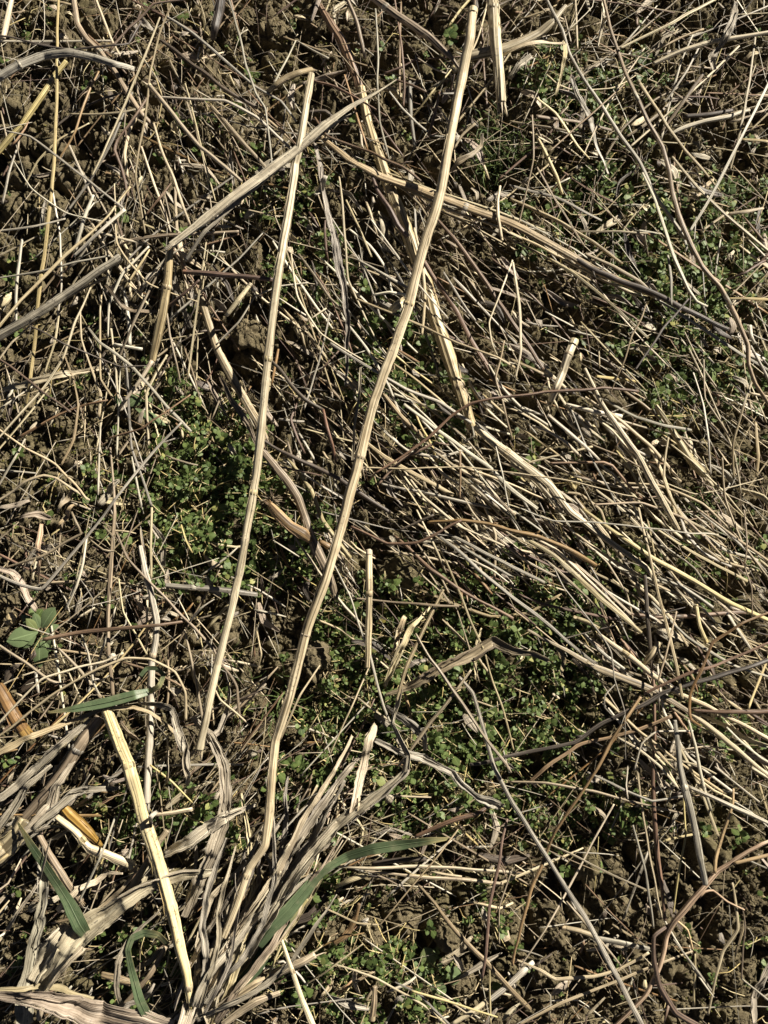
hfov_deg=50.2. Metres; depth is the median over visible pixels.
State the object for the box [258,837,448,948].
grass blade
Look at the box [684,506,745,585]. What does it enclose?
straw
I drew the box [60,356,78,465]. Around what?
straw
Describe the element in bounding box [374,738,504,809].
dry leaf
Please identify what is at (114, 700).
grass blade
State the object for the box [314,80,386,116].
twig
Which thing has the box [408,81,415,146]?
plant stalk
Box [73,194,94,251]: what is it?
straw
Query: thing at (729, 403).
straw
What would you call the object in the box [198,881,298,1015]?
dry leaf
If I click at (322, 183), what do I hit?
dry leaf
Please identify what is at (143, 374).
straw
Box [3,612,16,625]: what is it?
pebble
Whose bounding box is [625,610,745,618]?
plant stalk
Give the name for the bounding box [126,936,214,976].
dry leaf
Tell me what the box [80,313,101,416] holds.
straw
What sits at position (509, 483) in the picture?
straw
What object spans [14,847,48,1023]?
dry leaf
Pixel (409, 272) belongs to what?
straw
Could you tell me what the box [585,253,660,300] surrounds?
straw
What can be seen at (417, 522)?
twig
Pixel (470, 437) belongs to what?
twig
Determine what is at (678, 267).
straw
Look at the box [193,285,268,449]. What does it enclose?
plant stalk
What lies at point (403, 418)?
plant stalk
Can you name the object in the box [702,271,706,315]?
straw
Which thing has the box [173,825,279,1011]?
dry leaf
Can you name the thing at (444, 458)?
straw
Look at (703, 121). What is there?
plant stalk
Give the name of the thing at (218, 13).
plant stalk
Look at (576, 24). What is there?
straw
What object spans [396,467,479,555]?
straw
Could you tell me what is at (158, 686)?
grass blade
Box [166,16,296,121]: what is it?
straw
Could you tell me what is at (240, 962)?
dry leaf
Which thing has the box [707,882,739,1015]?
straw
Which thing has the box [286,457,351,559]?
straw
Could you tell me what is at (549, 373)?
plant stalk
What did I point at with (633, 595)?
straw
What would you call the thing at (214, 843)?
dry leaf
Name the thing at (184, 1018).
dry leaf
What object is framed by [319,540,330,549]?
plant stalk
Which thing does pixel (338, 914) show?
straw
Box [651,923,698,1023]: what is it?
twig
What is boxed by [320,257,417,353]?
straw
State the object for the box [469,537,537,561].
straw
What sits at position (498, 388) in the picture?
twig
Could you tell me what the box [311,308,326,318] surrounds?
straw
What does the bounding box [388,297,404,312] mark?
dry leaf
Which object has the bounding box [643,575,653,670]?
plant stalk
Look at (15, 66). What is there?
plant stalk
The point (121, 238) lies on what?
straw
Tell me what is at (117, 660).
twig
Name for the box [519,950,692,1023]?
straw
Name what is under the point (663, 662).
twig
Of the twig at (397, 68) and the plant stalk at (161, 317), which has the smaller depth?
the plant stalk at (161, 317)
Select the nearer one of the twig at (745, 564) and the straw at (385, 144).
the twig at (745, 564)
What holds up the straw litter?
on the ground at (64, 182)
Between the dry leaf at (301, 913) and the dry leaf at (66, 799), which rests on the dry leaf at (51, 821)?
the dry leaf at (66, 799)
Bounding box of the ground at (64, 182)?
[0,0,767,1023]
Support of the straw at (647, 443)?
on the ground at (64, 182)
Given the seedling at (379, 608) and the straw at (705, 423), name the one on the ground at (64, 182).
the seedling at (379, 608)
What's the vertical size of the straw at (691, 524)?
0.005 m
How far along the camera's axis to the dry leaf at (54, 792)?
0.74 m
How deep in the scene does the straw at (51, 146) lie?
0.82 m
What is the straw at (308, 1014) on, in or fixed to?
on the straw litter
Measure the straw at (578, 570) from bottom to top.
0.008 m
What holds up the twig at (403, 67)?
on the straw litter
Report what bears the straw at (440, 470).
on the chickweed
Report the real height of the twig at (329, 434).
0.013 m
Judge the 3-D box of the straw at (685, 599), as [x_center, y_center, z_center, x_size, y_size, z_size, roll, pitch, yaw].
[0.264,0.063,0.772,0.004,0.009,0.150,-40,85,-4]
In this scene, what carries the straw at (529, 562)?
on the ground at (64, 182)
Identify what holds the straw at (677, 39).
on the straw litter
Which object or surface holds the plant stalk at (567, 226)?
on the straw litter
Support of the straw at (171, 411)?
on the straw litter
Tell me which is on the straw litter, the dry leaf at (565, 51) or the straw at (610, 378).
the straw at (610, 378)
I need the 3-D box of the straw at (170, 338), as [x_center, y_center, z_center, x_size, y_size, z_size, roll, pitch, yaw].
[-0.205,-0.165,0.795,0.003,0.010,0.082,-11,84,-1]
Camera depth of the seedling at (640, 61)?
0.86 m
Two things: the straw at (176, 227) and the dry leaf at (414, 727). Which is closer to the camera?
the dry leaf at (414, 727)
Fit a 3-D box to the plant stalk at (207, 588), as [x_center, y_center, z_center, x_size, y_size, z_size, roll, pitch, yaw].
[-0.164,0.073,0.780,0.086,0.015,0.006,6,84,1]
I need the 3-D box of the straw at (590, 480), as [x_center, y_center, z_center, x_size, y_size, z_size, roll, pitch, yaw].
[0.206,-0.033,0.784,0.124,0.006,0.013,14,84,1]
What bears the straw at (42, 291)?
on the ground at (64, 182)
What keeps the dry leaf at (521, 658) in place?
on the straw litter
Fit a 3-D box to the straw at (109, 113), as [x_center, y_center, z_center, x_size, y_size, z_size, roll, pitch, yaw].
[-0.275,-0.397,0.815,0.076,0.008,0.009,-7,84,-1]
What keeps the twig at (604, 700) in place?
on the straw litter
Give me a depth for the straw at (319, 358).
0.79 m
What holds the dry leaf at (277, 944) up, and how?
on the straw litter
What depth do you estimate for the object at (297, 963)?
0.74 m
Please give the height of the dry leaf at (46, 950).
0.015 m
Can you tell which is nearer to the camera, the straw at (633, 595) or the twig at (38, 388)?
the straw at (633, 595)
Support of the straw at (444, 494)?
on the straw litter
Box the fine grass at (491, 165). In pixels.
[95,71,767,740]
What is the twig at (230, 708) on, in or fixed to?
on the straw litter
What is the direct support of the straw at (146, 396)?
on the chickweed
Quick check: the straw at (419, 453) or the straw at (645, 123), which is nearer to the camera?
the straw at (419, 453)
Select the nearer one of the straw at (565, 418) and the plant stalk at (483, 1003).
the plant stalk at (483, 1003)
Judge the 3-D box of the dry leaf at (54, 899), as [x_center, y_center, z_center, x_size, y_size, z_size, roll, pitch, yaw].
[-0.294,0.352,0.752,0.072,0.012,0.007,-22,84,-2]
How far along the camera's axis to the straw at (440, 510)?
0.77 m
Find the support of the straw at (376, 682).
on the straw litter
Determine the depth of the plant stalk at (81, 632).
0.75 m
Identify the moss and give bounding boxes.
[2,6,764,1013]
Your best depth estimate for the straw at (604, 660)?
0.77 m
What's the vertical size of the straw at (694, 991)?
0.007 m
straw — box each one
[0,186,130,326]
[0,218,65,231]
[0,236,37,255]
[0,255,109,278]
[0,276,105,358]
[0,287,91,437]
[0,386,50,448]
[0,422,181,590]
[0,439,25,483]
[0,645,66,685]
[1,150,16,203]
[6,130,124,208]
[10,156,106,222]
[14,238,23,320]
[14,254,69,319]
[24,0,59,405]
[24,123,89,185]
[44,313,59,373]
[53,192,61,330]
[57,647,101,698]
[60,92,132,218]
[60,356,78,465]
[65,539,86,609]
[68,145,94,200]
[70,106,144,115]
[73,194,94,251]
[73,208,125,256]
[78,816,115,901]
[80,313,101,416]
[81,635,100,698]
[86,226,146,244]
[87,327,191,432]
[90,222,144,297]
[91,17,160,176]
[99,295,115,400]
[106,447,116,695]
[107,246,148,336]
[110,328,118,398]
[113,230,238,248]
[114,183,197,301]
[118,257,165,358]
[118,578,146,654]
[119,273,151,307]
[123,108,144,177]
[123,350,152,505]
[123,360,153,401]
[123,946,167,1003]
[135,5,171,233]
[136,241,189,301]
[141,146,170,232]
[145,354,167,445]
[145,600,147,652]
[149,507,152,578]
[150,764,192,802]
[152,123,190,225]
[154,807,192,816]
[155,96,291,148]
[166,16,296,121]
[167,311,180,383]
[174,187,191,302]
[180,525,192,552]
[184,83,215,200]
[215,296,254,345]
[228,0,271,161]
[255,282,308,296]
[273,40,296,82]
[279,298,306,316]
[279,936,314,1023]
[280,665,320,739]
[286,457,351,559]
[290,252,362,359]
[298,253,343,310]
[300,321,357,394]
[304,313,330,408]
[306,943,362,984]
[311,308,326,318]
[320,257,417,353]
[321,864,514,873]
[323,907,378,924]
[329,668,368,754]
[330,342,471,423]
[330,962,445,1023]
[332,218,386,298]
[335,566,390,723]
[338,176,385,354]
[342,317,405,427]
[344,261,437,346]
[345,200,371,256]
[349,229,393,294]
[351,597,461,607]
[356,298,514,368]
[358,255,381,319]
[358,259,407,288]
[359,522,449,600]
[363,870,502,884]
[368,442,453,496]
[370,219,447,318]
[375,8,389,159]
[377,240,440,377]
[379,829,458,925]
[380,170,554,235]
[381,483,490,508]
[383,430,471,457]
[387,550,457,563]
[389,91,430,133]
[389,383,491,488]
[391,388,487,462]
[393,185,427,216]
[394,363,455,415]
[395,507,467,555]
[395,589,443,701]
[395,982,449,1023]
[396,466,462,531]
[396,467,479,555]
[397,669,471,766]
[403,188,536,246]
[403,403,538,509]
[403,470,504,546]
[410,432,521,494]
[411,990,497,1017]
[413,228,426,334]
[416,438,518,548]
[416,447,485,580]
[416,510,447,572]
[417,200,514,249]
[418,58,452,76]
[420,434,486,478]
[421,539,475,544]
[423,442,458,484]
[429,572,450,603]
[432,531,596,665]
[438,544,513,749]
[441,210,589,280]
[444,532,545,583]
[445,462,496,580]
[451,539,513,578]
[452,484,572,586]
[454,471,511,517]
[454,478,485,528]
[454,487,545,552]
[455,463,544,499]
[456,465,515,515]
[458,554,508,582]
[461,364,508,429]
[463,477,500,515]
[463,526,551,556]
[468,479,580,561]
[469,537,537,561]
[475,422,497,440]
[477,203,610,272]
[488,260,512,356]
[488,364,547,425]
[488,491,526,544]
[489,969,491,1023]
[497,403,551,431]
[498,866,513,943]
[501,227,634,296]
[508,473,594,526]
[509,184,601,220]
[510,120,584,134]
[510,358,554,379]
[510,781,682,814]
[512,262,521,378]
[515,952,649,980]
[517,539,601,612]
[518,115,533,222]
[519,804,614,967]
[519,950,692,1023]
[527,446,592,462]
[532,425,580,456]
[533,239,564,258]
[533,538,632,622]
[534,132,562,194]
[536,97,589,158]
[536,115,611,131]
[536,166,584,245]
[536,836,645,890]
[537,456,660,488]
[542,543,631,614]
[544,363,597,444]
[547,414,600,460]
[547,497,681,588]
[549,83,624,151]
[549,258,648,339]
[557,393,604,440]
[559,0,676,87]
[560,456,614,484]
[562,491,609,535]
[564,496,622,563]
[570,406,619,514]
[573,496,623,557]
[575,0,578,49]
[575,532,698,601]
[578,640,651,679]
[579,230,654,234]
[581,48,644,158]
[581,540,636,634]
[583,632,626,670]
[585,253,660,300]
[585,396,681,481]
[587,442,677,495]
[587,772,682,801]
[588,413,645,485]
[589,570,664,624]
[594,501,726,560]
[595,375,635,381]
[596,489,668,560]
[596,535,668,612]
[599,464,638,516]
[602,424,650,457]
[602,697,723,792]
[603,80,694,159]
[604,399,691,430]
[605,697,693,791]
[608,520,718,640]
[608,707,659,757]
[609,591,657,620]
[614,437,682,487]
[614,497,671,552]
[616,450,643,494]
[616,482,738,537]
[618,737,678,787]
[619,0,715,49]
[622,195,651,230]
[623,484,737,563]
[625,95,676,137]
[631,581,688,646]
[632,459,684,538]
[632,825,653,927]
[633,730,689,769]
[634,537,715,600]
[636,765,662,918]
[637,79,719,190]
[637,507,683,698]
[637,738,676,783]
[642,172,707,306]
[644,510,655,556]
[647,28,703,54]
[648,447,677,513]
[648,465,726,547]
[648,539,680,582]
[648,693,718,836]
[648,746,733,764]
[651,601,767,677]
[653,298,767,370]
[656,664,731,792]
[657,530,747,581]
[657,577,713,608]
[660,72,704,132]
[661,437,752,526]
[663,48,698,104]
[663,436,725,540]
[664,86,691,105]
[666,570,715,622]
[667,255,672,305]
[667,759,716,774]
[671,156,767,252]
[672,799,686,913]
[673,938,714,993]
[677,505,731,567]
[678,507,757,571]
[682,512,757,560]
[684,332,759,430]
[684,498,742,545]
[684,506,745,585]
[687,720,711,810]
[688,786,767,824]
[689,82,767,231]
[692,954,695,1006]
[693,372,710,473]
[699,510,767,561]
[702,211,728,230]
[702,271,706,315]
[703,359,729,436]
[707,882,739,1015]
[714,766,759,802]
[721,458,767,578]
[726,612,751,648]
[726,727,767,762]
[728,207,763,214]
[729,37,755,170]
[730,263,761,295]
[730,297,767,300]
[732,381,751,477]
[741,138,767,142]
[741,978,767,1000]
[747,656,767,708]
[750,345,767,380]
[754,422,759,477]
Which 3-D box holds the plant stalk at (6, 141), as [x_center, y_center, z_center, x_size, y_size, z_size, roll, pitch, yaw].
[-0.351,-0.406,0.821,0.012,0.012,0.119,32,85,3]
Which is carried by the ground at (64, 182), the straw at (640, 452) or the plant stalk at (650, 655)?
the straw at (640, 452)
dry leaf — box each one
[0,500,30,508]
[0,566,37,611]
[0,705,173,754]
[0,717,91,801]
[0,764,51,830]
[0,983,93,999]
[0,991,174,1023]
[3,366,103,391]
[6,839,50,930]
[14,825,62,853]
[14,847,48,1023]
[17,761,75,837]
[20,511,50,519]
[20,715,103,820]
[20,774,89,846]
[26,922,69,984]
[27,885,79,912]
[32,785,119,832]
[35,523,42,582]
[35,869,211,1007]
[39,870,137,949]
[41,730,71,783]
[55,871,122,913]
[57,489,72,512]
[57,504,74,526]
[71,725,154,807]
[97,479,119,505]
[104,284,155,312]
[113,907,163,1006]
[118,983,154,1007]
[119,718,144,746]
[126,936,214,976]
[128,852,162,911]
[137,701,190,769]
[148,810,157,825]
[153,709,168,783]
[164,802,256,857]
[172,275,192,328]
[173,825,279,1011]
[174,920,258,1020]
[178,886,189,910]
[178,929,233,1023]
[180,715,231,917]
[182,735,190,785]
[186,826,262,1014]
[189,844,197,891]
[190,671,230,757]
[191,841,334,1023]
[192,873,311,1006]
[193,815,284,990]
[193,878,261,1019]
[194,835,281,1023]
[194,869,287,1013]
[194,875,256,993]
[195,894,336,1022]
[197,819,328,1019]
[198,838,226,984]
[198,846,235,1008]
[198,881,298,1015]
[199,843,260,1021]
[202,734,352,994]
[203,873,239,1013]
[203,895,231,1004]
[205,936,247,1023]
[208,793,255,1023]
[214,835,342,1023]
[217,777,276,985]
[218,374,255,443]
[218,847,246,1002]
[220,847,244,943]
[230,899,307,993]
[237,860,330,977]
[240,808,298,967]
[244,685,410,958]
[254,752,361,913]
[259,780,345,922]
[264,853,277,901]
[270,805,327,875]
[279,777,288,852]
[313,142,349,386]
[314,175,327,195]
[349,722,377,820]
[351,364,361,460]
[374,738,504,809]
[383,606,430,686]
[384,636,548,696]
[385,704,426,750]
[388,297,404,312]
[391,615,405,655]
[450,133,483,172]
[503,40,565,56]
[508,53,533,80]
[514,647,530,664]
[554,646,565,675]
[555,40,567,95]
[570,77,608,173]
[597,0,606,48]
[694,712,767,747]
[708,1,737,70]
[750,964,767,1023]
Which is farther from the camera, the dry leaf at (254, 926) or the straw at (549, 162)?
the straw at (549, 162)
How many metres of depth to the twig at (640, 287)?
0.79 m
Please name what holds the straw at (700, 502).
on the ground at (64, 182)
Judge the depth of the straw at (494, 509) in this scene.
0.77 m
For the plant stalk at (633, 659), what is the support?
on the straw litter
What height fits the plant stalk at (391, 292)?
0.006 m
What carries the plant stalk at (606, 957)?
on the straw litter
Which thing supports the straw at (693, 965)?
on the straw litter
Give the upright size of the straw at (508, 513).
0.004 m
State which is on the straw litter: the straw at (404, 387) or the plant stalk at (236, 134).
the plant stalk at (236, 134)
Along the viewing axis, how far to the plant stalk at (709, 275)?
0.80 m
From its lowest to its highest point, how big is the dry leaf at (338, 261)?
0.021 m
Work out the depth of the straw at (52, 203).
0.80 m
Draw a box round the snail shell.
[108,653,116,661]
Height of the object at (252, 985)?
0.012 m
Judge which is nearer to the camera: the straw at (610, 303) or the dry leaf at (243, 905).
the dry leaf at (243, 905)
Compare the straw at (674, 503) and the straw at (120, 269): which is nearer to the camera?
the straw at (674, 503)
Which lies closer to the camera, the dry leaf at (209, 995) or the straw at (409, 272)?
the dry leaf at (209, 995)
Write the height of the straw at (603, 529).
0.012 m
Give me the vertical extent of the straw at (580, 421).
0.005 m
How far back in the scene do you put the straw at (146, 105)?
0.81 m
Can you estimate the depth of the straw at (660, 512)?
0.77 m
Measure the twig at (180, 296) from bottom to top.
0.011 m
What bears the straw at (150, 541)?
on the chickweed
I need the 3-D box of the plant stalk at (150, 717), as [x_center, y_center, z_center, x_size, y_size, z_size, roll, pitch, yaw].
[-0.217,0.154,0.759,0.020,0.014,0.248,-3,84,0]
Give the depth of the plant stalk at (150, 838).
0.73 m
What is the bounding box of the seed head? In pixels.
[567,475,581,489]
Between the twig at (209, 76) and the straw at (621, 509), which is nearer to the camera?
the straw at (621, 509)
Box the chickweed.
[0,0,767,1023]
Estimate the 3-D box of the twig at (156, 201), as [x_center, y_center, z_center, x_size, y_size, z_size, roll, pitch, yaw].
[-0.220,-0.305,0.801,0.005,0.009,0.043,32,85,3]
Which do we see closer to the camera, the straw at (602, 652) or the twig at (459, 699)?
the twig at (459, 699)
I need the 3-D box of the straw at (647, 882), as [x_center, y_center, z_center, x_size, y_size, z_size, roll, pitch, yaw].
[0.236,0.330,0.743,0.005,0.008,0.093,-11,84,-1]
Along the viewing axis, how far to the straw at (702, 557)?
0.76 m
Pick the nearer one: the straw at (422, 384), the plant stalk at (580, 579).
the plant stalk at (580, 579)
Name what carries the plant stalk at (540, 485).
on the straw litter
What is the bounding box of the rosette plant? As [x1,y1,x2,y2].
[7,607,58,666]
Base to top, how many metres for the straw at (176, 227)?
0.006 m
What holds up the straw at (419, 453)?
on the straw litter
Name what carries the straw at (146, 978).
on the straw litter
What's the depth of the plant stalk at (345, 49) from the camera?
0.85 m
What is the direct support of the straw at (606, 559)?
on the ground at (64, 182)
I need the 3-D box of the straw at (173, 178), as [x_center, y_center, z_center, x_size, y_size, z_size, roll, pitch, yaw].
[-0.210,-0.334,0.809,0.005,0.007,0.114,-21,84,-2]
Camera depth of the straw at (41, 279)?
0.79 m
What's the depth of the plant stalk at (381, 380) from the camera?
0.76 m
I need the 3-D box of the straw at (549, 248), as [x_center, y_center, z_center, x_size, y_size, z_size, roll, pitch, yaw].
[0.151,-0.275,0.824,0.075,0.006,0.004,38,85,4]
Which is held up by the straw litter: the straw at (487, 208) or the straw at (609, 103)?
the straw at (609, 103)
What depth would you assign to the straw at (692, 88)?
0.83 m
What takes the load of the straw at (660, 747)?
on the ground at (64, 182)
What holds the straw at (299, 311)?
on the leaf scraps
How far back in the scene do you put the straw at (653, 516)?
0.78 m
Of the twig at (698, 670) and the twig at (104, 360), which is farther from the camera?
the twig at (104, 360)
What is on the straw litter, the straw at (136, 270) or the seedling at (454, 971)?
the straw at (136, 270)
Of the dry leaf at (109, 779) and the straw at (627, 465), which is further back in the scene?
the straw at (627, 465)
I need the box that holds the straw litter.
[0,0,767,1023]
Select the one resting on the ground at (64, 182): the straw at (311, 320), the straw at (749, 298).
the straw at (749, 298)
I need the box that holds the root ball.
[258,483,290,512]
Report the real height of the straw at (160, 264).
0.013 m
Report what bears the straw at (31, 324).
on the ground at (64, 182)
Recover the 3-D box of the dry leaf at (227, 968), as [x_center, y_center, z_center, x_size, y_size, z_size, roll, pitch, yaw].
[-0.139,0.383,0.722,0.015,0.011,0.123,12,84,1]
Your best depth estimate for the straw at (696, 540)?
0.77 m
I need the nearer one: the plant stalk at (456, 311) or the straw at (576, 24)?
the plant stalk at (456, 311)
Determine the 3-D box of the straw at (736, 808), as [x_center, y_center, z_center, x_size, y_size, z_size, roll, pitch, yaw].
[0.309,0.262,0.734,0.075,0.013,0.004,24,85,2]
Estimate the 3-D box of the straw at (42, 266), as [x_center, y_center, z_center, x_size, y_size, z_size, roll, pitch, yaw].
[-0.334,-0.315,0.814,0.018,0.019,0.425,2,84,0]
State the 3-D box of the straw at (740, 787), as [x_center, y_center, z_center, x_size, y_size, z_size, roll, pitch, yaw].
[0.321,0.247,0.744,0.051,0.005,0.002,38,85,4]
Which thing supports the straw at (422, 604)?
on the straw litter
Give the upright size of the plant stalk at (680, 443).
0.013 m
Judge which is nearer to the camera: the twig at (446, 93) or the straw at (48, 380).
the straw at (48, 380)
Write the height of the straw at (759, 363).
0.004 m
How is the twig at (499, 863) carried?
on the straw litter
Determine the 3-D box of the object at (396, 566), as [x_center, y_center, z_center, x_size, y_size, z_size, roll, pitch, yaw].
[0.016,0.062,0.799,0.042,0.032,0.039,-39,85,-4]
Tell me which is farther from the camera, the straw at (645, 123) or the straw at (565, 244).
the straw at (645, 123)
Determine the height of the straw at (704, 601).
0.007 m
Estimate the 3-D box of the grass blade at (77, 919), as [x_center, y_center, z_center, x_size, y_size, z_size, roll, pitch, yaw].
[-0.294,0.331,0.734,0.013,0.016,0.125,-32,85,-3]
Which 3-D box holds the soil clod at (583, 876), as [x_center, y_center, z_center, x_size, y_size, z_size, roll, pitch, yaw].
[0.193,0.334,0.771,0.033,0.031,0.038,-39,85,-4]
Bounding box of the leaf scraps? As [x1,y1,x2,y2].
[0,0,767,1023]
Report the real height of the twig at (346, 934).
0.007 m
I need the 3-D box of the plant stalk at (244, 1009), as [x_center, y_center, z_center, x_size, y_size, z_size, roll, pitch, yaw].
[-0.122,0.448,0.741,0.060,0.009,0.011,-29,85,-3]
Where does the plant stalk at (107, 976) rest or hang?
on the ground at (64, 182)
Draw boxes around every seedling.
[112,394,165,425]
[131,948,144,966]
[194,794,213,843]
[376,601,407,711]
[414,947,461,994]
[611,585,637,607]
[635,51,653,79]
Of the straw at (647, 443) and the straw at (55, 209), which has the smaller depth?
the straw at (647, 443)
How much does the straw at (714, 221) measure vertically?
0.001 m
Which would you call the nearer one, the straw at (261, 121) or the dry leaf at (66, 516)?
the dry leaf at (66, 516)
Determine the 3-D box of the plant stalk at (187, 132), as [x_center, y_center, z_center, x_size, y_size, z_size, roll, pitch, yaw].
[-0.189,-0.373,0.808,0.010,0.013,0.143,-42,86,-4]
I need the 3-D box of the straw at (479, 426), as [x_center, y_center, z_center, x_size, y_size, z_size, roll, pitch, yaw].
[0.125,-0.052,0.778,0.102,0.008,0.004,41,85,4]
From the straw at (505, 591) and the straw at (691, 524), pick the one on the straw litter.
the straw at (505, 591)
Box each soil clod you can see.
[231,318,266,353]
[293,639,331,683]
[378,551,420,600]
[433,921,461,952]
[573,841,608,889]
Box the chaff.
[0,0,767,1023]
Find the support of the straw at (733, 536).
on the straw litter
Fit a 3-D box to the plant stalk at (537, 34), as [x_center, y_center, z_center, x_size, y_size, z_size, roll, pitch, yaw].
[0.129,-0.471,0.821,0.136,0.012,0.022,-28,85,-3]
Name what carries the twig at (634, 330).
on the straw litter
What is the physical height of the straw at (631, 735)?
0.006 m
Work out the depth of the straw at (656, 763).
0.74 m
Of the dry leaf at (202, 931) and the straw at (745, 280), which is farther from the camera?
the straw at (745, 280)
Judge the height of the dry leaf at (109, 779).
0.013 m
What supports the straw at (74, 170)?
on the straw litter
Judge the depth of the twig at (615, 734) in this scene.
0.73 m
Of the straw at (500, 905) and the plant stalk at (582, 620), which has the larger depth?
the plant stalk at (582, 620)
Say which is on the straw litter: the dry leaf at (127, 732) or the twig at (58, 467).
the twig at (58, 467)
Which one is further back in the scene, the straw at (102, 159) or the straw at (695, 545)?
the straw at (102, 159)
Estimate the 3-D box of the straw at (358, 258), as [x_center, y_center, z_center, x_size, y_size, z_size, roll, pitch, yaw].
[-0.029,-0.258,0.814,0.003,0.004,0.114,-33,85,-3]
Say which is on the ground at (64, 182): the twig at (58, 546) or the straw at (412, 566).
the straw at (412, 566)
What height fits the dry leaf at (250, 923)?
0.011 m
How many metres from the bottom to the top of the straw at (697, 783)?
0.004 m
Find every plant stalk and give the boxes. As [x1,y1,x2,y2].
[0,48,137,81]
[0,59,67,153]
[0,253,122,340]
[0,683,32,737]
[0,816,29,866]
[1,0,13,39]
[35,831,85,907]
[39,620,184,641]
[55,814,134,869]
[60,805,102,846]
[71,0,152,127]
[100,971,130,985]
[101,696,193,1012]
[113,343,142,350]
[122,288,131,345]
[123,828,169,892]
[138,545,159,812]
[148,83,242,182]
[149,247,173,372]
[162,77,399,252]
[165,583,257,596]
[182,269,272,281]
[184,112,353,261]
[193,72,314,760]
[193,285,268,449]
[210,0,225,40]
[210,105,265,167]
[220,990,279,1023]
[221,5,477,938]
[225,282,252,316]
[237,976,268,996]
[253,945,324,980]
[262,448,338,603]
[262,498,320,544]
[263,67,316,96]
[318,3,362,89]
[319,135,664,301]
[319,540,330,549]
[335,872,368,887]
[346,0,366,58]
[356,85,480,440]
[365,549,372,667]
[369,985,376,1021]
[371,0,458,68]
[371,856,426,865]
[372,291,405,295]
[382,393,424,438]
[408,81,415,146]
[424,260,514,398]
[437,219,544,370]
[450,4,566,73]
[451,996,488,1023]
[458,676,643,1023]
[473,425,656,581]
[486,0,507,115]
[491,960,534,1001]
[496,185,502,240]
[509,463,562,511]
[510,198,622,264]
[520,535,641,633]
[527,629,687,713]
[537,232,575,263]
[541,368,565,388]
[545,0,685,239]
[545,338,578,408]
[561,925,593,938]
[566,403,622,417]
[572,615,599,629]
[582,508,767,621]
[583,368,679,530]
[597,633,767,740]
[599,936,649,950]
[602,0,767,405]
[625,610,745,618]
[642,641,660,665]
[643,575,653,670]
[652,30,767,65]
[654,404,709,485]
[669,108,750,134]
[673,720,708,885]
[684,108,733,118]
[688,712,767,775]
[694,604,708,642]
[748,325,754,344]
[750,766,767,779]
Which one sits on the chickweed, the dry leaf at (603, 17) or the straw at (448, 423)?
the straw at (448, 423)
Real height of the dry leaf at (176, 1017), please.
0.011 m
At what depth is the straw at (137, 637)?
0.76 m
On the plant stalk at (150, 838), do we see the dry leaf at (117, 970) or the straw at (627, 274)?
the dry leaf at (117, 970)
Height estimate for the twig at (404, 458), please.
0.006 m
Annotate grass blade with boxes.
[17,822,94,942]
[47,688,149,712]
[125,929,169,1018]
[139,666,165,694]
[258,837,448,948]
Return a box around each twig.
[0,21,141,49]
[0,359,70,412]
[0,429,87,499]
[0,471,89,500]
[0,649,186,735]
[0,652,123,722]
[5,511,81,571]
[29,325,146,373]
[57,71,99,162]
[90,525,114,551]
[108,0,184,51]
[108,394,190,438]
[109,95,149,197]
[116,532,241,726]
[144,183,170,215]
[160,39,257,109]
[168,279,199,307]
[189,599,214,621]
[200,233,238,246]
[215,691,249,725]
[256,631,261,671]
[264,440,390,513]
[272,360,323,410]
[290,403,305,453]
[296,40,328,58]
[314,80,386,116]
[314,117,422,182]
[316,350,338,377]
[322,409,336,461]
[333,903,360,944]
[343,74,367,148]
[350,519,461,544]
[365,466,633,502]
[369,377,638,480]
[370,175,408,237]
[378,442,447,484]
[384,57,417,74]
[394,0,404,106]
[394,78,436,97]
[394,535,513,619]
[395,476,424,514]
[398,514,433,530]
[403,685,412,719]
[412,66,454,116]
[412,406,438,459]
[414,806,488,837]
[415,633,511,772]
[415,880,531,1010]
[427,91,439,135]
[427,518,596,567]
[440,92,453,94]
[442,272,475,321]
[453,123,475,149]
[459,451,460,498]
[462,426,474,443]
[465,900,512,909]
[470,658,767,765]
[481,818,508,978]
[495,340,512,439]
[495,446,508,507]
[511,695,642,965]
[520,508,718,547]
[528,715,672,783]
[546,74,637,90]
[550,461,642,498]
[554,568,625,759]
[576,258,729,331]
[603,684,614,715]
[609,304,646,394]
[615,788,767,1023]
[625,765,628,798]
[634,298,688,370]
[644,642,767,694]
[651,671,668,920]
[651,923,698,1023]
[657,611,676,682]
[688,612,767,726]
[692,709,767,714]
[725,259,765,281]
[740,907,745,978]
[743,510,752,616]
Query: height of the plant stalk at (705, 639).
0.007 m
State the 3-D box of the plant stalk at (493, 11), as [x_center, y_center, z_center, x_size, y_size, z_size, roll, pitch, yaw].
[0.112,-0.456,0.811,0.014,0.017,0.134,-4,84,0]
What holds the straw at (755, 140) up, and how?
on the ground at (64, 182)
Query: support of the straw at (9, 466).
on the straw litter
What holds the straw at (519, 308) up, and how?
on the straw litter
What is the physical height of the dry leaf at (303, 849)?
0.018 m
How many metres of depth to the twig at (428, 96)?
0.81 m
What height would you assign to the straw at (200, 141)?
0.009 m
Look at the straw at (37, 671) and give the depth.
0.76 m

